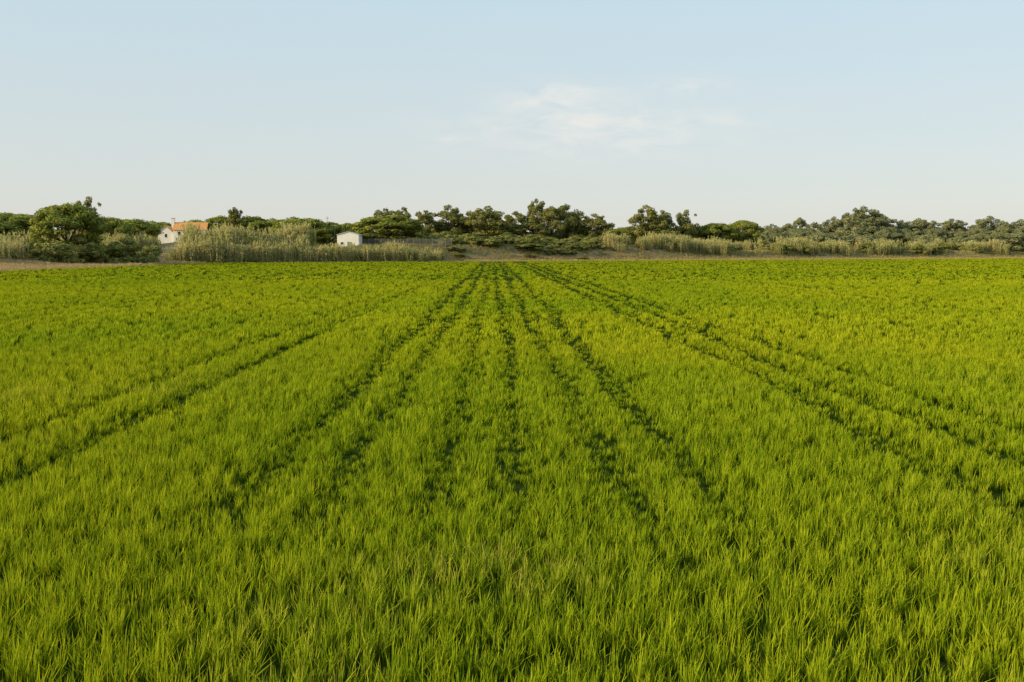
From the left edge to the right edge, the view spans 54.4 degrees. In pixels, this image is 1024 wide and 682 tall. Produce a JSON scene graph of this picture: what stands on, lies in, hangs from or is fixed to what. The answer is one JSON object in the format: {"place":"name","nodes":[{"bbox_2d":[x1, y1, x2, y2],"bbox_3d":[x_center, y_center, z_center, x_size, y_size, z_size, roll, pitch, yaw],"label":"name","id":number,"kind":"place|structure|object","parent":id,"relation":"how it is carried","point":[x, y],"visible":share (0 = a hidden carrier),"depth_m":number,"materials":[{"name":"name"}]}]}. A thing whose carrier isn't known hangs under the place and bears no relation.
{"place":"outdoors","nodes":[
{"label":"outdoors","id":0,"kind":"place"},
{"bbox_2d":[0,258,1023,681],"bbox_3d":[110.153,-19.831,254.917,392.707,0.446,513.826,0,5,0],"label":"cereal crop field","id":1,"kind":"structure","parent":0,"point":[278,384],"depth_m":14.51,"materials":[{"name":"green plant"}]},
{"bbox_2d":[0,0,1023,231],"label":"sky","id":2,"kind":"structure","parent":0,"point":[779,113],"materials":[{"name":"blue"}]},
{"bbox_2d":[1,242,1023,271],"bbox_3d":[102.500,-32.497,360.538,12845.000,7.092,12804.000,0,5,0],"label":"ground","id":3,"kind":"structure","parent":0,"point":[499,253],"depth_m":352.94,"materials":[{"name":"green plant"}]},
{"bbox_2d":[0,218,22,235],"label":"umbrella pine tree","id":4,"kind":"object","parent":3,"relation":"on","point":[6,227],"visible":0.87,"depth_m":278.68,"materials":[{"name":"green plant"}]},
{"bbox_2d":[0,212,54,236],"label":"umbrella pine tree","id":5,"kind":"object","parent":3,"relation":"on","point":[21,220],"visible":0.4,"depth_m":291.99,"materials":[{"name":"green plant"}]},
{"bbox_2d":[22,241,47,256],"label":"shrub","id":6,"kind":"object","parent":3,"relation":"on","point":[30,246],"visible":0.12,"depth_m":230.84,"materials":[{"name":"green plant"}]},
{"bbox_2d":[26,241,78,263],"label":"shrub","id":7,"kind":"object","parent":3,"relation":"on","point":[53,252],"visible":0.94,"depth_m":225.68,"materials":[{"name":"green plant"}]},
{"bbox_2d":[28,202,108,252],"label":"umbrella pine tree","id":8,"kind":"object","parent":3,"relation":"on","point":[66,217],"visible":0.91,"depth_m":235.56,"materials":[{"name":"green plant"}]},
{"bbox_2d":[64,236,108,262],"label":"shrub","id":9,"kind":"object","parent":3,"relation":"on","point":[85,251],"visible":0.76,"depth_m":237.01,"materials":[{"name":"green plant"}]},
{"bbox_2d":[76,196,109,246],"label":"pine tree","id":10,"kind":"object","parent":3,"relation":"on","point":[87,203],"visible":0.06,"depth_m":262.58,"materials":[{"name":"green plant"}]},
{"bbox_2d":[103,217,133,238],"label":"umbrella pine tree","id":11,"kind":"object","parent":3,"relation":"on","point":[117,225],"visible":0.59,"depth_m":296.08,"materials":[{"name":"green plant"}]},
{"bbox_2d":[102,237,151,263],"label":"shrub","id":12,"kind":"object","parent":3,"relation":"on","point":[118,252],"visible":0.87,"depth_m":245.65,"materials":[{"name":"green plant"}]},
{"bbox_2d":[113,218,163,236],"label":"umbrella pine tree","id":13,"kind":"object","parent":3,"relation":"on","point":[138,225],"visible":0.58,"depth_m":323.63,"materials":[{"name":"green plant"}]},
{"bbox_2d":[136,245,162,262],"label":"shrub","id":14,"kind":"object","parent":3,"relation":"on","point":[151,252],"visible":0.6,"depth_m":259.08,"materials":[{"name":"green plant"}]},
{"bbox_2d":[147,220,171,238],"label":"umbrella pine tree","id":15,"kind":"object","parent":3,"relation":"on","point":[160,225],"visible":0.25,"depth_m":394.08,"materials":[{"name":"green plant"}]},
{"bbox_2d":[158,218,208,243],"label":"farmhouse","id":16,"kind":"object","parent":3,"relation":"on","point":[169,235],"visible":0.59,"depth_m":343.40,"materials":[{"name":"paint"}]},
{"bbox_2d":[171,219,203,226],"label":"umbrella pine tree","id":17,"kind":"object","parent":3,"relation":"on","point":[197,220],"visible":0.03,"depth_m":394.48,"materials":[{"name":"green plant"}]},
{"bbox_2d":[204,215,227,230],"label":"umbrella pine tree","id":18,"kind":"object","parent":3,"relation":"on","point":[220,220],"visible":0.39,"depth_m":349.55,"materials":[{"name":"green plant"}]},
{"bbox_2d":[226,206,243,231],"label":"pine tree","id":19,"kind":"object","parent":3,"relation":"on","point":[234,215],"visible":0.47,"depth_m":341.47,"materials":[{"name":"green plant"}]},
{"bbox_2d":[233,216,268,233],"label":"umbrella pine tree","id":20,"kind":"object","parent":3,"relation":"on","point":[255,222],"visible":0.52,"depth_m":342.60,"materials":[{"name":"green plant"}]},
{"bbox_2d":[257,218,286,234],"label":"umbrella pine tree","id":21,"kind":"object","parent":3,"relation":"on","point":[271,223],"visible":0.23,"depth_m":343.71,"materials":[{"name":"green plant"}]},
{"bbox_2d":[268,216,332,246],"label":"umbrella pine tree","id":22,"kind":"object","parent":3,"relation":"on","point":[320,228],"visible":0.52,"depth_m":328.82,"materials":[{"name":"green plant"}]},
{"bbox_2d":[311,222,350,243],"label":"umbrella pine tree","id":23,"kind":"object","parent":3,"relation":"on","point":[339,229],"visible":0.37,"depth_m":340.43,"materials":[{"name":"green plant"}]},
{"bbox_2d":[336,231,361,247],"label":"white shed","id":24,"kind":"structure","parent":3,"relation":"on","point":[346,238],"depth_m":324.34,"materials":[{"name":"paint"}]},
{"bbox_2d":[331,223,368,239],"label":"umbrella pine tree","id":25,"kind":"object","parent":3,"relation":"on","point":[349,226],"visible":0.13,"depth_m":363.78,"materials":[{"name":"green plant"}]},
{"bbox_2d":[373,207,395,233],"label":"pine tree","id":26,"kind":"object","parent":3,"relation":"on","point":[378,212],"visible":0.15,"depth_m":381.37,"materials":[{"name":"green plant"}]},
{"bbox_2d":[351,214,427,241],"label":"umbrella pine tree","id":27,"kind":"object","parent":3,"relation":"on","point":[396,225],"visible":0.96,"depth_m":338.40,"materials":[{"name":"green plant"}]},
{"bbox_2d":[395,207,411,217],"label":"pine tree","id":28,"kind":"object","parent":3,"relation":"on","point":[406,214],"visible":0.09,"depth_m":376.71,"materials":[{"name":"green plant"}]},
{"bbox_2d":[362,238,451,250],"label":"perimeter fence","id":29,"kind":"object","parent":3,"relation":"on","point":[432,242],"visible":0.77,"depth_m":332.34,"materials":[{"name":"metal"}]},
{"bbox_2d":[402,228,432,235],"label":"pine tree","id":30,"kind":"object","parent":3,"relation":"on","point":[425,233],"visible":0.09,"depth_m":367.67,"materials":[{"name":"green plant"}]},
{"bbox_2d":[415,210,442,233],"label":"pine tree","id":31,"kind":"object","parent":3,"relation":"on","point":[426,218],"visible":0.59,"depth_m":376.02,"materials":[{"name":"green plant"}]},
{"bbox_2d":[439,231,453,235],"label":"shrub","id":32,"kind":"object","parent":3,"relation":"on","point":[445,233],"visible":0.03,"depth_m":368.85,"materials":[{"name":"green plant"}]},
{"bbox_2d":[433,204,469,235],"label":"pine tree","id":33,"kind":"object","parent":3,"relation":"on","point":[454,219],"visible":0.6,"depth_m":378.77,"materials":[{"name":"green plant"}]},
{"bbox_2d":[457,210,478,234],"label":"pine tree","id":34,"kind":"object","parent":3,"relation":"on","point":[470,216],"visible":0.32,"depth_m":380.88,"materials":[{"name":"green plant"}]},
{"bbox_2d":[459,232,504,245],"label":"shrub","id":35,"kind":"object","parent":3,"relation":"on","point":[487,240],"visible":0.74,"depth_m":344.80,"materials":[{"name":"green plant"}]},
{"bbox_2d":[462,206,507,236],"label":"pine tree","id":36,"kind":"object","parent":3,"relation":"on","point":[491,226],"visible":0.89,"depth_m":374.15,"materials":[{"name":"green plant"}]},
{"bbox_2d":[489,219,516,236],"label":"pine tree","id":37,"kind":"object","parent":3,"relation":"on","point":[506,229],"visible":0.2,"depth_m":380.70,"materials":[{"name":"green plant"}]},
{"bbox_2d":[0,220,1013,262],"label":"giant reed thicket","id":38,"kind":"object","parent":3,"relation":"on","point":[287,244],"visible":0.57,"depth_m":305.89,"materials":[{"name":"plant"}]},
{"bbox_2d":[497,232,516,237],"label":"shrub","id":39,"kind":"object","parent":3,"relation":"on","point":[504,234],"visible":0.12,"depth_m":373.21,"materials":[{"name":"green plant"}]},
{"bbox_2d":[0,251,1023,270],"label":"dry verge grass","id":40,"kind":"structure","parent":3,"relation":"on","point":[11,264],"depth_m":267.26,"materials":[{"name":"beige plant"}]},
{"bbox_2d":[3,231,1023,262],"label":"shrub hedge","id":41,"kind":"object","parent":3,"relation":"on","point":[586,243],"visible":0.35,"depth_m":359.82,"materials":[{"name":"green plant"}]},
{"bbox_2d":[500,211,528,234],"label":"pine tree","id":42,"kind":"object","parent":3,"relation":"on","point":[511,220],"visible":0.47,"depth_m":389.03,"materials":[{"name":"green plant"}]},
{"bbox_2d":[6,205,1023,250],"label":"distant tree belt","id":43,"kind":"object","parent":3,"relation":"on","point":[861,225],"visible":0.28,"depth_m":542.11,"materials":[{"name":"green plant"}]},
{"bbox_2d":[513,243,545,248],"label":"shrub","id":44,"kind":"object","parent":3,"relation":"on","point":[537,246],"visible":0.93,"depth_m":347.61,"materials":[{"name":"green plant"}]},
{"bbox_2d":[512,220,550,238],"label":"pine tree","id":45,"kind":"object","parent":3,"relation":"on","point":[529,226],"visible":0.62,"depth_m":379.93,"materials":[{"name":"green plant"}]},
{"bbox_2d":[524,198,546,230],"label":"pine tree","id":46,"kind":"object","parent":3,"relation":"on","point":[532,210],"visible":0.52,"depth_m":389.98,"materials":[{"name":"green plant"}]},
{"bbox_2d":[536,206,565,238],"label":"pine tree","id":47,"kind":"object","parent":3,"relation":"on","point":[549,214],"visible":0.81,"depth_m":385.74,"materials":[{"name":"green plant"}]},
{"bbox_2d":[541,237,579,243],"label":"shrub","id":48,"kind":"object","parent":3,"relation":"on","point":[549,239],"visible":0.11,"depth_m":373.79,"materials":[{"name":"green plant"}]},
{"bbox_2d":[549,203,582,239],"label":"pine tree","id":49,"kind":"object","parent":3,"relation":"on","point":[569,218],"visible":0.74,"depth_m":389.22,"materials":[{"name":"green plant"}]},
{"bbox_2d":[563,212,597,238],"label":"pine tree","id":50,"kind":"object","parent":3,"relation":"on","point":[583,223],"visible":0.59,"depth_m":389.37,"materials":[{"name":"green plant"}]},
{"bbox_2d":[562,231,600,240],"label":"shrub","id":51,"kind":"object","parent":3,"relation":"on","point":[578,237],"visible":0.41,"depth_m":388.13,"materials":[{"name":"green plant"}]},
{"bbox_2d":[581,214,614,238],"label":"pine tree","id":52,"kind":"object","parent":3,"relation":"on","point":[599,222],"visible":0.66,"depth_m":389.51,"materials":[{"name":"green plant"}]},
{"bbox_2d":[594,234,625,243],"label":"shrub","id":53,"kind":"object","parent":3,"relation":"on","point":[598,238],"visible":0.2,"depth_m":384.82,"materials":[{"name":"green plant"}]},
{"bbox_2d":[599,228,631,236],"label":"umbrella pine tree","id":54,"kind":"object","parent":3,"relation":"on","point":[620,231],"visible":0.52,"depth_m":414.07,"materials":[{"name":"green plant"}]},
{"bbox_2d":[622,226,638,245],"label":"pine tree","id":55,"kind":"object","parent":3,"relation":"on","point":[628,229],"visible":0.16,"depth_m":441.87,"materials":[{"name":"green plant"}]},
{"bbox_2d":[627,205,667,243],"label":"pine tree","id":56,"kind":"object","parent":3,"relation":"on","point":[652,215],"visible":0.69,"depth_m":433.58,"materials":[{"name":"green plant"}]},
{"bbox_2d":[627,221,680,244],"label":"pine tree","id":57,"kind":"object","parent":3,"relation":"on","point":[665,228],"visible":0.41,"depth_m":431.52,"materials":[{"name":"green plant"}]},
{"bbox_2d":[650,210,676,229],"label":"pine tree","id":58,"kind":"object","parent":3,"relation":"on","point":[667,217],"visible":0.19,"depth_m":444.67,"materials":[{"name":"green plant"}]},
{"bbox_2d":[675,209,700,240],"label":"pine tree","id":59,"kind":"object","parent":3,"relation":"on","point":[687,227],"visible":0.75,"depth_m":440.93,"materials":[{"name":"green plant"}]},
{"bbox_2d":[695,222,738,243],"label":"umbrella pine tree","id":60,"kind":"object","parent":3,"relation":"on","point":[714,229],"visible":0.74,"depth_m":449.27,"materials":[{"name":"green plant"}]},
{"bbox_2d":[726,220,765,245],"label":"umbrella pine tree","id":61,"kind":"object","parent":3,"relation":"on","point":[752,229],"visible":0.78,"depth_m":457.08,"materials":[{"name":"green plant"}]}
]}

